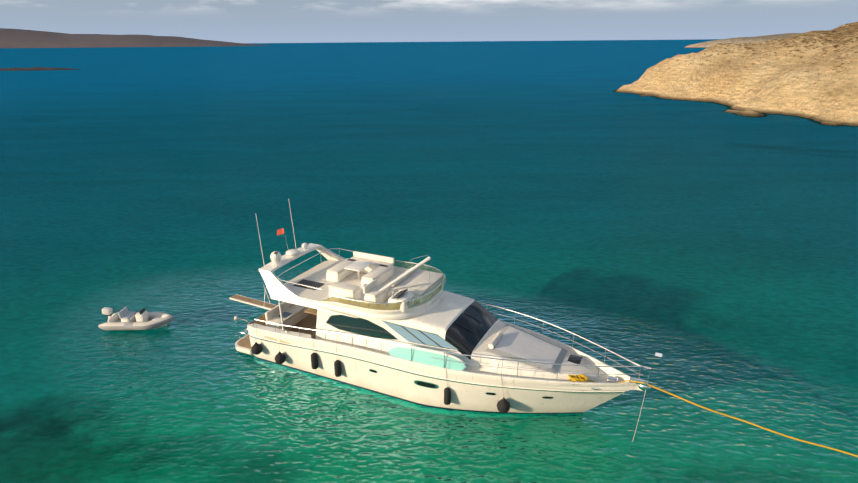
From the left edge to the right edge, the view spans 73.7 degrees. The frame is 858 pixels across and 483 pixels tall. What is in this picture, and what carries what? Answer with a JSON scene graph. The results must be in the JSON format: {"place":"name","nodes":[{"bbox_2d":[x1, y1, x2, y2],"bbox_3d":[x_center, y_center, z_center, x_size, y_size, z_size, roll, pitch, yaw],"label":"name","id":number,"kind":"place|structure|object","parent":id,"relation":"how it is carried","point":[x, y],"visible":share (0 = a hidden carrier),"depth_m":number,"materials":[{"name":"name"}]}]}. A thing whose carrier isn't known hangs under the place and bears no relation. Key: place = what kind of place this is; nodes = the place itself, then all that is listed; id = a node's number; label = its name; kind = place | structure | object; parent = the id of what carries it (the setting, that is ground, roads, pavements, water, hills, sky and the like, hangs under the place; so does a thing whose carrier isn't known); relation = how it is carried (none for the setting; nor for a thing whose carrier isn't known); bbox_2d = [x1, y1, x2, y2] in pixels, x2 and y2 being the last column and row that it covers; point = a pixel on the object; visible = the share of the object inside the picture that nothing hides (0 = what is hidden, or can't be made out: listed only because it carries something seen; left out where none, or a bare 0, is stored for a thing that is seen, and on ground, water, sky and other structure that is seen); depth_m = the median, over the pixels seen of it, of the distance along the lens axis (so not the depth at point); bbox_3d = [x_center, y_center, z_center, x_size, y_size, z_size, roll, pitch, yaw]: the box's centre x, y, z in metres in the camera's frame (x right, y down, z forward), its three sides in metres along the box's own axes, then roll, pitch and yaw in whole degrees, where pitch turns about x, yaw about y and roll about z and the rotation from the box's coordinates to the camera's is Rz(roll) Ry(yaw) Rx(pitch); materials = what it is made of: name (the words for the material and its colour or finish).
{"place":"outdoors","nodes":[
{"label":"outdoors","id":0,"kind":"place"},
{"bbox_2d":[0,28,269,47],"bbox_3d":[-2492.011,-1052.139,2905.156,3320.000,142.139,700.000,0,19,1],"label":"distant island","id":1,"kind":"structure","parent":0,"point":[15,38],"depth_m":2687.16,"materials":[{"name":"stone"}]},
{"bbox_2d":[0,39,857,482],"bbox_3d":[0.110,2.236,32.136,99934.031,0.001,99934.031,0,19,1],"label":"sea water","id":2,"kind":"structure","parent":0,"point":[708,251],"depth_m":37.30,"materials":[{"name":"teal liquid"}]},
{"bbox_2d":[98,307,172,330],"bbox_3d":[-13.836,3.703,27.291,3.350,1.181,1.449,0,19,2],"label":"inflatable dinghy","id":3,"kind":"object","parent":2,"relation":"on","point":[126,319],"visible":0.98,"depth_m":26.99,"materials":[{"name":"grey rubber"}]},
{"bbox_2d":[230,199,661,413],"bbox_3d":[-1.507,2.320,22.735,20.151,6.971,4.883,9,21,25],"label":"motor yacht","id":4,"kind":"object","parent":2,"relation":"on","point":[383,325],"visible":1,"depth_m":21.30,"materials":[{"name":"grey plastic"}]},
{"bbox_2d":[632,382,857,456],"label":"mooring lines","id":5,"kind":"object","parent":4,"relation":"attached to","point":[744,421],"visible":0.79,"depth_m":18.60,"materials":[{"name":"yellow fabric"}]},
{"bbox_2d":[0,0,857,42],"label":"sky","id":6,"kind":"structure","parent":0,"point":[236,21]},
{"bbox_2d":[616,22,857,125],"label":"rocky headland","id":7,"kind":"structure","parent":0,"point":[813,75],"depth_m":121.43,"materials":[{"name":"beige stone"}]},
{"bbox_2d":[639,94,842,124],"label":"shore boulders","id":8,"kind":"object","parent":7,"relation":"on","point":[749,113],"visible":0.38,"depth_m":100.79,"materials":[{"name":"brown stone"}]},
{"bbox_2d":[683,33,800,47],"bbox_3d":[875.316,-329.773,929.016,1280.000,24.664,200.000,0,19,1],"label":"headland","id":9,"kind":"structure","parent":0,"point":[756,39],"depth_m":913.23,"materials":[{"name":"beige stone"}]},
{"label":"sea bed","id":10,"kind":"structure","parent":0,"visible":0},
{"bbox_2d":[0,67,78,70],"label":"reef","id":11,"kind":"object","parent":10,"relation":"on","point":[24,69],"visible":0.65,"depth_m":306.04}
]}

